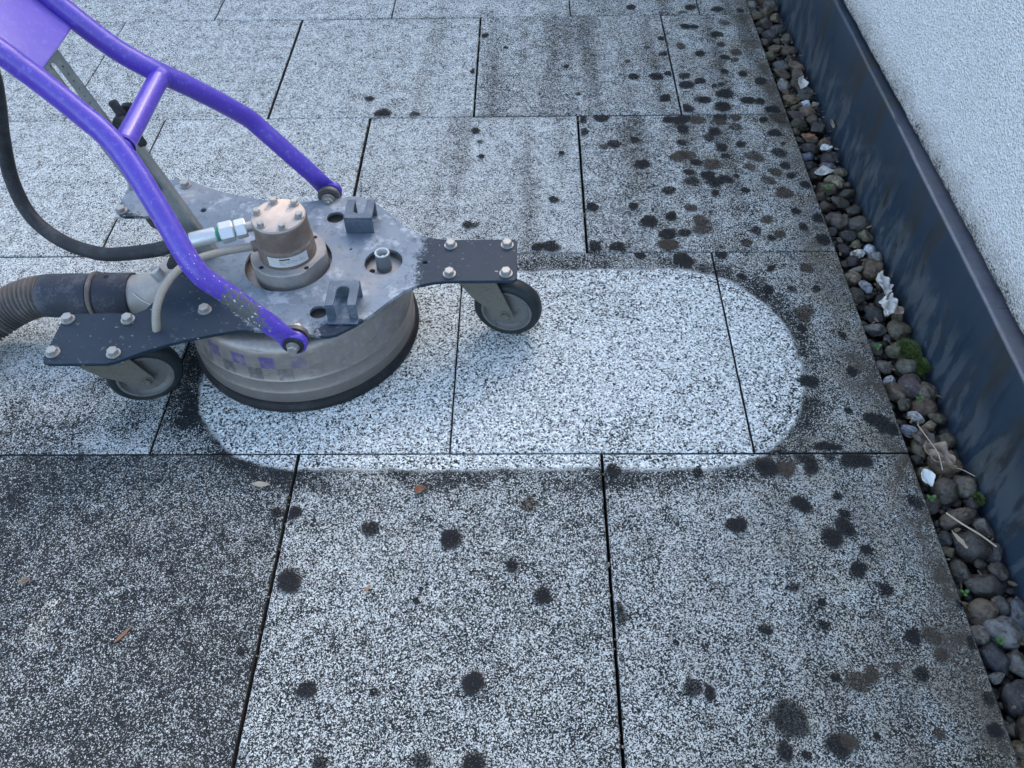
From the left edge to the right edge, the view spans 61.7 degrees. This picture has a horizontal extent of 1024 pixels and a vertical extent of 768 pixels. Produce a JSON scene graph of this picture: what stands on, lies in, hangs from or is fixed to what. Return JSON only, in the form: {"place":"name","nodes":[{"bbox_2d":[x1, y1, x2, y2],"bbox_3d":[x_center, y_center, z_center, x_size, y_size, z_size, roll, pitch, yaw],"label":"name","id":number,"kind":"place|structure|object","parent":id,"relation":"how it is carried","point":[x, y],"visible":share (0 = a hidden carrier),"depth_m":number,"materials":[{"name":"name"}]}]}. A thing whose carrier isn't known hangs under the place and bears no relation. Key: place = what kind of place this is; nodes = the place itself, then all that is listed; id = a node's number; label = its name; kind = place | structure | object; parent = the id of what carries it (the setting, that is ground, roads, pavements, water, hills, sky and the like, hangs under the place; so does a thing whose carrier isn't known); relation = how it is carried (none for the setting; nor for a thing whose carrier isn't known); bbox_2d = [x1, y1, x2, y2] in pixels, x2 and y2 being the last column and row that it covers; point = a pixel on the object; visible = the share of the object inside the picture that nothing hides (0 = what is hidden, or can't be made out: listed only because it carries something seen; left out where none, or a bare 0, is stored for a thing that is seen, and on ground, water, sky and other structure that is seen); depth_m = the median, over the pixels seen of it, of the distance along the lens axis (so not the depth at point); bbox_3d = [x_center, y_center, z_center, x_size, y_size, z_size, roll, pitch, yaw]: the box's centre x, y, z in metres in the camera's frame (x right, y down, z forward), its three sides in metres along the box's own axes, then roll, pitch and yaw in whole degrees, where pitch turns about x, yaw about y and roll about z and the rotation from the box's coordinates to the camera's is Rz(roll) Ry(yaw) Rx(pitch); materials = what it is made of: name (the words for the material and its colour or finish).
{"place":"outdoors","nodes":[
{"label":"outdoors","id":0,"kind":"place"},
{"bbox_2d":[0,0,1020,767],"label":"pavement","id":1,"kind":"structure","parent":0,"point":[778,586],"depth_m":1.40,"materials":[{"name":"grey stone"}]},
{"bbox_2d":[0,0,541,411],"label":"surface cleaner","id":2,"kind":"object","parent":1,"relation":"on","point":[273,303],"visible":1,"depth_m":1.43,"materials":[{"name":"metal"}]},
{"bbox_2d":[28,0,821,748],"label":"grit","id":3,"kind":"object","parent":1,"relation":"on","point":[454,380],"visible":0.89,"depth_m":1.42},
{"bbox_2d":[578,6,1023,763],"bbox_3d":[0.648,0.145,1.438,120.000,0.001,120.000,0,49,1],"label":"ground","id":4,"kind":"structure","parent":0,"point":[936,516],"depth_m":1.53,"materials":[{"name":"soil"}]},
{"bbox_2d":[808,167,822,179],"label":"pebble","id":5,"kind":"object","parent":4,"relation":"on","point":[811,174],"visible":0.62,"depth_m":1.92,"materials":[{"name":"stone"}]},
{"bbox_2d":[775,0,1023,602],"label":"metal flashing","id":6,"kind":"object","parent":4,"relation":"on","point":[966,334],"visible":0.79,"depth_m":1.54,"materials":[{"name":"grey metal"}]},
{"bbox_2d":[844,0,1023,333],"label":"wall","id":7,"kind":"structure","parent":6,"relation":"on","point":[953,71],"depth_m":1.44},
{"bbox_2d":[897,398,911,410],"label":"pebble","id":8,"kind":"object","parent":4,"relation":"on","point":[902,404],"visible":1,"depth_m":1.48,"materials":[{"name":"stone"}]},
{"bbox_2d":[750,0,1023,740],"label":"gravel","id":9,"kind":"structure","parent":0,"point":[1009,721],"depth_m":1.48,"materials":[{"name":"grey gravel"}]},
{"bbox_2d":[751,10,763,21],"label":"pebble","id":10,"kind":"object","parent":9,"relation":"on","point":[756,13],"visible":0.78,"depth_m":2.40,"materials":[{"name":"stone"}]},
{"bbox_2d":[755,17,772,30],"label":"pebble","id":11,"kind":"object","parent":9,"relation":"on","point":[765,23],"visible":0.77,"depth_m":2.37,"materials":[{"name":"stone"}]},
{"bbox_2d":[760,7,773,18],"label":"pebble","id":12,"kind":"object","parent":9,"relation":"on","point":[765,11],"visible":0.73,"depth_m":2.41,"materials":[{"name":"stone"}]},
{"bbox_2d":[761,29,777,44],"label":"pebble","id":13,"kind":"object","parent":9,"relation":"on","point":[771,32],"visible":0.78,"depth_m":2.32,"materials":[{"name":"stone"}]},
{"bbox_2d":[762,0,779,12],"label":"pebble","id":14,"kind":"object","parent":9,"relation":"on","point":[774,5],"visible":0.7,"depth_m":2.43,"materials":[{"name":"stone"}]},
{"bbox_2d":[770,24,786,35],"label":"pebble","id":15,"kind":"object","parent":9,"relation":"on","point":[781,30],"visible":0.7,"depth_m":2.34,"materials":[{"name":"stone"}]},
{"bbox_2d":[772,60,788,69],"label":"pebble","id":16,"kind":"object","parent":9,"relation":"on","point":[780,64],"visible":0.72,"depth_m":2.22,"materials":[{"name":"stone"}]},
{"bbox_2d":[773,68,789,79],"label":"pebble","id":17,"kind":"object","parent":9,"relation":"on","point":[784,74],"visible":0.88,"depth_m":2.20,"materials":[{"name":"stone"}]},
{"bbox_2d":[776,78,789,92],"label":"pebble","id":18,"kind":"object","parent":9,"relation":"on","point":[782,83],"visible":0.83,"depth_m":2.16,"materials":[{"name":"stone"}]},
{"bbox_2d":[781,33,792,45],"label":"pebble","id":19,"kind":"object","parent":9,"relation":"on","point":[787,38],"visible":0.89,"depth_m":2.31,"materials":[{"name":"stone"}]},
{"bbox_2d":[780,45,797,57],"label":"pebble","id":20,"kind":"object","parent":9,"relation":"on","point":[786,50],"visible":0.84,"depth_m":2.27,"materials":[{"name":"stone"}]},
{"bbox_2d":[782,94,800,107],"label":"pebble","id":21,"kind":"object","parent":9,"relation":"on","point":[789,101],"visible":0.91,"depth_m":2.11,"materials":[{"name":"stone"}]},
{"bbox_2d":[786,111,804,121],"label":"pebble","id":22,"kind":"object","parent":9,"relation":"on","point":[791,115],"visible":0.75,"depth_m":2.07,"materials":[{"name":"stone"}]},
{"bbox_2d":[788,60,804,72],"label":"pebble","id":23,"kind":"object","parent":9,"relation":"on","point":[796,65],"visible":0.73,"depth_m":2.22,"materials":[{"name":"stone"}]},
{"bbox_2d":[790,118,806,132],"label":"pebble","id":24,"kind":"object","parent":9,"relation":"on","point":[800,124],"visible":0.84,"depth_m":2.04,"materials":[{"name":"stone"}]},
{"bbox_2d":[799,106,814,116],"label":"pebble","id":25,"kind":"object","parent":9,"relation":"on","point":[806,111],"visible":0.88,"depth_m":2.08,"materials":[{"name":"stone"}]},
{"bbox_2d":[799,142,819,155],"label":"pebble","id":26,"kind":"object","parent":9,"relation":"on","point":[813,149],"visible":0.71,"depth_m":1.98,"materials":[{"name":"stone"}]},
{"bbox_2d":[801,133,817,143],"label":"pebble","id":27,"kind":"object","parent":9,"relation":"on","point":[813,139],"visible":0.73,"depth_m":2.01,"materials":[{"name":"stone"}]},
{"bbox_2d":[810,122,826,135],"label":"pebble","id":28,"kind":"object","parent":9,"relation":"on","point":[818,129],"visible":0.99,"depth_m":2.03,"materials":[{"name":"stone"}]},
{"bbox_2d":[817,137,832,152],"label":"pebble","id":29,"kind":"object","parent":9,"relation":"on","point":[824,140],"visible":0.68,"depth_m":1.99,"materials":[{"name":"stone"}]},
{"bbox_2d":[819,201,831,213],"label":"pebble","id":30,"kind":"object","parent":9,"relation":"on","point":[825,206],"visible":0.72,"depth_m":1.84,"materials":[{"name":"stone"}]},
{"bbox_2d":[815,182,836,196],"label":"pebble","id":31,"kind":"object","parent":9,"relation":"on","point":[820,187],"visible":0.77,"depth_m":1.88,"materials":[{"name":"stone"}]},
{"bbox_2d":[820,151,839,165],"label":"pebble","id":32,"kind":"object","parent":9,"relation":"on","point":[831,157],"visible":0.77,"depth_m":1.95,"materials":[{"name":"stone"}]},
{"bbox_2d":[823,175,843,189],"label":"pebble","id":33,"kind":"object","parent":9,"relation":"on","point":[837,180],"visible":0.77,"depth_m":1.90,"materials":[{"name":"stone"}]},
{"bbox_2d":[814,165,833,174],"bbox_3d":[0.690,-0.469,1.891,0.053,0.015,0.024,-12,61,-16],"label":"dry leaf","id":34,"kind":"object","parent":33,"relation":"on","point":[823,170],"visible":1,"depth_m":1.89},
{"bbox_2d":[824,212,848,231],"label":"pebble","id":35,"kind":"object","parent":9,"relation":"on","point":[839,222],"visible":0.91,"depth_m":1.81,"materials":[{"name":"stone"}]},
{"bbox_2d":[832,168,847,176],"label":"pebble","id":36,"kind":"object","parent":9,"relation":"on","point":[840,172],"visible":0.88,"depth_m":1.92,"materials":[{"name":"stone"}]},
{"bbox_2d":[831,196,849,208],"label":"pebble","id":37,"kind":"object","parent":9,"relation":"on","point":[843,203],"visible":1,"depth_m":1.85,"materials":[{"name":"stone"}]},
{"bbox_2d":[836,243,851,258],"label":"pebble","id":38,"kind":"object","parent":9,"relation":"on","point":[845,249],"visible":0.97,"depth_m":1.75,"materials":[{"name":"stone"}]},
{"bbox_2d":[838,189,855,199],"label":"pebble","id":39,"kind":"object","parent":9,"relation":"on","point":[847,194],"visible":0.88,"depth_m":1.87,"materials":[{"name":"stone"}]},
{"bbox_2d":[837,230,857,241],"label":"pebble","id":40,"kind":"object","parent":9,"relation":"on","point":[846,235],"visible":0.98,"depth_m":1.78,"materials":[{"name":"stone"}]},
{"bbox_2d":[844,255,858,266],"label":"pebble","id":41,"kind":"object","parent":9,"relation":"on","point":[853,260],"visible":0.98,"depth_m":1.73,"materials":[{"name":"stone"}]},
{"bbox_2d":[845,271,861,286],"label":"pebble","id":42,"kind":"object","parent":9,"relation":"on","point":[853,278],"visible":0.81,"depth_m":1.69,"materials":[{"name":"stone"}]},
{"bbox_2d":[846,205,861,217],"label":"pebble","id":43,"kind":"object","parent":9,"relation":"on","point":[853,211],"visible":0.98,"depth_m":1.83,"materials":[{"name":"stone"}]},
{"bbox_2d":[850,287,865,304],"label":"pebble","id":44,"kind":"object","parent":9,"relation":"on","point":[858,296],"visible":0.78,"depth_m":1.66,"materials":[{"name":"stone"}]},
{"bbox_2d":[848,216,869,233],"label":"pebble","id":45,"kind":"object","parent":9,"relation":"on","point":[856,224],"visible":0.84,"depth_m":1.80,"materials":[{"name":"stone"}]},
{"bbox_2d":[857,230,873,242],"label":"pebble","id":46,"kind":"object","parent":9,"relation":"on","point":[865,236],"visible":1,"depth_m":1.77,"materials":[{"name":"stone"}]},
{"bbox_2d":[858,280,872,293],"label":"pebble","id":47,"kind":"object","parent":9,"relation":"on","point":[866,287],"visible":0.91,"depth_m":1.68,"materials":[{"name":"stone"}]},
{"bbox_2d":[860,259,884,280],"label":"pebble","id":48,"kind":"object","parent":9,"relation":"on","point":[872,268],"visible":0.84,"depth_m":1.70,"materials":[{"name":"stone"}]},
{"bbox_2d":[867,251,882,260],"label":"pebble","id":49,"kind":"object","parent":9,"relation":"on","point":[875,255],"visible":0.77,"depth_m":1.73,"materials":[{"name":"stone"}]},
{"bbox_2d":[863,323,887,336],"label":"pebble","id":50,"kind":"object","parent":9,"relation":"on","point":[875,330],"visible":0.98,"depth_m":1.60,"materials":[{"name":"stone"}]},
{"bbox_2d":[865,306,886,323],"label":"pebble","id":51,"kind":"object","parent":9,"relation":"on","point":[872,313],"visible":0.94,"depth_m":1.62,"materials":[{"name":"stone"}]},
{"bbox_2d":[879,293,897,316],"bbox_3d":[0.713,-0.151,1.621,0.038,0.021,0.053,21,64,4],"label":"dry leaf","id":52,"kind":"object","parent":51,"relation":"on","point":[888,302],"visible":1,"depth_m":1.62,"materials":[{"name":"white plant"}]},
{"bbox_2d":[869,342,882,356],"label":"pebble","id":53,"kind":"object","parent":9,"relation":"on","point":[878,352],"visible":0.62,"depth_m":1.57,"materials":[{"name":"stone"}]},
{"bbox_2d":[876,360,892,374],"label":"pebble","id":54,"kind":"object","parent":9,"relation":"on","point":[884,368],"visible":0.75,"depth_m":1.54,"materials":[{"name":"stone"}]},
{"bbox_2d":[874,292,899,309],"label":"pebble","id":55,"kind":"object","parent":9,"relation":"on","point":[879,297],"visible":0.46,"depth_m":1.66,"materials":[{"name":"stone"}]},
{"bbox_2d":[876,271,893,294],"bbox_3d":[0.719,-0.195,1.657,0.036,0.019,0.051,2,62,-23],"label":"dry leaf","id":56,"kind":"object","parent":55,"relation":"on","point":[882,280],"visible":0.96,"depth_m":1.66,"materials":[{"name":"white plant"}]},
{"bbox_2d":[884,341,901,360],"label":"pebble","id":57,"kind":"object","parent":9,"relation":"on","point":[891,350],"visible":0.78,"depth_m":1.57,"materials":[{"name":"stone"}]},
{"bbox_2d":[885,382,905,401],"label":"pebble","id":58,"kind":"object","parent":9,"relation":"on","point":[896,392],"visible":0.93,"depth_m":1.50,"materials":[{"name":"stone"}]},
{"bbox_2d":[886,319,911,340],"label":"pebble","id":59,"kind":"object","parent":9,"relation":"on","point":[897,329],"visible":0.94,"depth_m":1.60,"materials":[{"name":"stone"}]},
{"bbox_2d":[894,358,918,377],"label":"pebble","id":60,"kind":"object","parent":9,"relation":"on","point":[902,366],"visible":0.81,"depth_m":1.53,"materials":[{"name":"stone"}]},
{"bbox_2d":[896,337,921,358],"bbox_3d":[0.722,-0.057,1.567,0.046,0.045,0.059,0,49,1],"label":"moss cushion","id":61,"kind":"object","parent":9,"relation":"on","point":[909,349],"visible":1,"depth_m":1.55,"materials":[{"name":"green plant"}]},
{"bbox_2d":[897,373,921,399],"bbox_3d":[0.704,0.003,1.520,0.044,0.034,0.056,1,49,-1],"label":"pebble","id":62,"kind":"object","parent":9,"relation":"on","point":[913,381],"visible":0.87,"depth_m":1.51,"materials":[{"name":"stone"}]},
{"bbox_2d":[900,424,918,437],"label":"pebble","id":63,"kind":"object","parent":9,"relation":"on","point":[906,429],"visible":0.86,"depth_m":1.45,"materials":[{"name":"stone"}]},
{"bbox_2d":[907,411,924,423],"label":"pebble","id":64,"kind":"object","parent":9,"relation":"on","point":[916,416],"visible":0.97,"depth_m":1.47,"materials":[{"name":"stone"}]},
{"bbox_2d":[910,455,923,464],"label":"pebble","id":65,"kind":"object","parent":9,"relation":"on","point":[916,459],"visible":0.98,"depth_m":1.41,"materials":[{"name":"stone"}]},
{"bbox_2d":[909,439,928,460],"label":"pebble","id":66,"kind":"object","parent":9,"relation":"on","point":[916,447],"visible":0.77,"depth_m":1.42,"materials":[{"name":"stone"}]},
{"bbox_2d":[911,432,937,444],"bbox_3d":[0.687,0.092,1.421,0.049,0.012,0.028,27,55,16],"label":"dry leaf","id":67,"kind":"object","parent":66,"relation":"on","point":[920,438],"visible":0.86,"depth_m":1.42,"materials":[{"name":"plant"}]},
{"bbox_2d":[913,356,930,380],"bbox_3d":[0.732,-0.028,1.542,0.031,0.045,0.042,0,49,1],"label":"moss cushion","id":68,"kind":"object","parent":9,"relation":"on","point":[923,364],"visible":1,"depth_m":1.53,"materials":[{"name":"green plant"}]},
{"bbox_2d":[911,396,937,415],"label":"pebble","id":69,"kind":"object","parent":9,"relation":"on","point":[925,406],"visible":0.93,"depth_m":1.48,"materials":[{"name":"stone"}]},
{"bbox_2d":[917,466,933,486],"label":"pebble","id":70,"kind":"object","parent":9,"relation":"on","point":[919,471],"visible":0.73,"depth_m":1.39,"materials":[{"name":"stone"}]},
{"bbox_2d":[914,381,937,401],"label":"pebble","id":71,"kind":"object","parent":9,"relation":"on","point":[928,390],"visible":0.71,"depth_m":1.50,"materials":[{"name":"stone"}]},
{"bbox_2d":[921,468,935,486],"bbox_3d":[0.663,0.149,1.367,0.022,0.009,0.031,-20,71,-1],"label":"shell chip","id":72,"kind":"object","parent":9,"relation":"on","point":[928,476],"visible":1,"depth_m":1.37,"materials":[{"name":"white"}]},
{"bbox_2d":[925,497,940,514],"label":"pebble","id":73,"kind":"object","parent":9,"relation":"on","point":[934,506],"visible":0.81,"depth_m":1.35,"materials":[{"name":"stone"}]},
{"bbox_2d":[927,413,946,424],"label":"pebble","id":74,"kind":"object","parent":9,"relation":"on","point":[938,419],"visible":0.97,"depth_m":1.46,"materials":[{"name":"stone"}]},
{"bbox_2d":[928,477,958,505],"bbox_3d":[0.694,0.173,1.377,0.043,0.040,0.045,-9,43,12],"label":"pebble","id":75,"kind":"object","parent":9,"relation":"on","point":[944,490],"visible":0.95,"depth_m":1.36,"materials":[{"name":"stone"}]},
{"bbox_2d":[925,450,962,478],"bbox_3d":[0.709,0.132,1.408,0.054,0.032,0.054,-4,54,9],"label":"pebble","id":76,"kind":"object","parent":9,"relation":"on","point":[948,472],"visible":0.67,"depth_m":1.40,"materials":[{"name":"stone"}]},
{"bbox_2d":[923,441,974,475],"bbox_3d":[0.704,0.123,1.383,0.037,0.030,0.088,-38,64,-17],"label":"dry leaf","id":77,"kind":"object","parent":76,"relation":"on","point":[948,459],"visible":1,"depth_m":1.39,"materials":[{"name":"plant"}]},
{"bbox_2d":[938,530,952,546],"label":"pebble","id":78,"kind":"object","parent":9,"relation":"on","point":[944,537],"visible":0.89,"depth_m":1.31,"materials":[{"name":"stone"}]},
{"bbox_2d":[939,433,955,447],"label":"pebble","id":79,"kind":"object","parent":9,"relation":"on","point":[949,439],"visible":0.76,"depth_m":1.43,"materials":[{"name":"stone"}]},
{"bbox_2d":[942,546,954,557],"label":"pebble","id":80,"kind":"object","parent":9,"relation":"on","point":[948,551],"visible":0.95,"depth_m":1.29,"materials":[{"name":"stone"}]},
{"bbox_2d":[938,507,975,530],"bbox_3d":[0.696,0.212,1.342,0.063,0.030,0.029,-21,38,-2],"label":"pebble","id":81,"kind":"object","parent":9,"relation":"on","point":[949,523],"visible":0.96,"depth_m":1.33,"materials":[{"name":"stone"}]},
{"bbox_2d":[949,559,971,584],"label":"pebble","id":82,"kind":"object","parent":9,"relation":"on","point":[959,570],"visible":0.93,"depth_m":1.27,"materials":[{"name":"stone"}]},
{"bbox_2d":[952,475,976,498],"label":"pebble","id":83,"kind":"object","parent":9,"relation":"on","point":[967,487],"visible":0.9,"depth_m":1.37,"materials":[{"name":"stone"}]},
{"bbox_2d":[949,530,992,564],"bbox_3d":[0.702,0.248,1.311,0.056,0.044,0.055,-31,55,-23],"label":"pebble","id":84,"kind":"object","parent":9,"relation":"on","point":[979,546],"visible":0.86,"depth_m":1.29,"materials":[{"name":"stone"}]},
{"bbox_2d":[946,512,996,546],"bbox_3d":[0.693,0.220,1.295,0.009,0.010,0.082,-36,58,-26],"label":"grass stalk","id":85,"kind":"object","parent":84,"relation":"on","point":[981,535],"depth_m":1.29,"materials":[{"name":"plant"}]},
{"bbox_2d":[965,496,980,510],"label":"pebble","id":86,"kind":"object","parent":9,"relation":"on","point":[970,502],"visible":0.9,"depth_m":1.35,"materials":[{"name":"stone"}]},
{"bbox_2d":[972,491,985,511],"bbox_3d":[0.733,0.189,1.356,0.019,0.044,0.030,0,49,1],"label":"moss cushion","id":87,"kind":"object","parent":86,"relation":"on","point":[978,497],"visible":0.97,"depth_m":1.34,"materials":[{"name":"green plant"}]},
{"bbox_2d":[970,624,989,644],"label":"pebble","id":88,"kind":"object","parent":9,"relation":"on","point":[981,634],"visible":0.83,"depth_m":1.21,"materials":[{"name":"stone"}]},
{"bbox_2d":[963,598,998,625],"bbox_3d":[0.677,0.332,1.240,0.049,0.033,0.041,-3,48,17],"label":"pebble","id":89,"kind":"object","parent":9,"relation":"on","point":[980,611],"visible":0.96,"depth_m":1.23,"materials":[{"name":"stone"}]},
{"bbox_2d":[971,518,994,538],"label":"pebble","id":90,"kind":"object","parent":9,"relation":"on","point":[982,525],"visible":0.89,"depth_m":1.32,"materials":[{"name":"stone"}]},
{"bbox_2d":[964,574,1005,600],"bbox_3d":[0.699,0.298,1.270,0.062,0.033,0.043,13,40,9],"label":"pebble","id":91,"kind":"object","parent":9,"relation":"on","point":[988,586],"visible":0.97,"depth_m":1.26,"materials":[{"name":"stone"}]},
{"bbox_2d":[978,642,1010,675],"bbox_3d":[0.671,0.382,1.193,0.034,0.030,0.051,-15,43,-13],"label":"pebble","id":92,"kind":"object","parent":9,"relation":"on","point":[994,657],"visible":0.88,"depth_m":1.18,"materials":[{"name":"stone"}]},
{"bbox_2d":[986,543,1003,563],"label":"pebble","id":93,"kind":"object","parent":9,"relation":"on","point":[997,555],"visible":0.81,"depth_m":1.29,"materials":[{"name":"stone"}]},
{"bbox_2d":[988,672,1004,684],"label":"pebble","id":94,"kind":"object","parent":9,"relation":"on","point":[994,677],"visible":1,"depth_m":1.17,"materials":[{"name":"stone"}]},
{"bbox_2d":[987,562,1008,581],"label":"pebble","id":95,"kind":"object","parent":9,"relation":"on","point":[999,571],"visible":0.99,"depth_m":1.27,"materials":[{"name":"stone"}]},
{"bbox_2d":[991,595,1011,616],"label":"pebble","id":96,"kind":"object","parent":9,"relation":"on","point":[1003,604],"visible":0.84,"depth_m":1.23,"materials":[{"name":"stone"}]},
{"bbox_2d":[982,615,1023,649],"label":"pebble","id":97,"kind":"object","parent":9,"relation":"on","point":[1010,630],"visible":0.93,"depth_m":1.21,"materials":[{"name":"stone"}]},
{"bbox_2d":[999,679,1023,718],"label":"pebble","id":98,"kind":"object","parent":9,"relation":"on","point":[1011,694],"visible":0.99,"depth_m":1.15,"materials":[{"name":"stone"}]},
{"bbox_2d":[1006,649,1023,678],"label":"pebble","id":99,"kind":"object","parent":9,"relation":"on","point":[1016,656],"visible":0.9,"depth_m":1.18,"materials":[{"name":"stone"}]},
{"bbox_2d":[1009,596,1023,629],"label":"pebble","id":100,"kind":"object","parent":9,"relation":"on","point":[1017,604],"visible":0.81,"depth_m":1.23,"materials":[{"name":"stone"}]},
{"bbox_2d":[1012,740,1023,759],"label":"pebble","id":101,"kind":"object","parent":9,"relation":"on","point":[1018,745],"visible":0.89,"depth_m":1.11,"materials":[{"name":"stone"}]},
{"bbox_2d":[1014,715,1023,742],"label":"pebble","id":102,"kind":"object","parent":9,"relation":"on","point":[1019,728],"visible":0.93,"depth_m":1.13,"materials":[{"name":"stone"}]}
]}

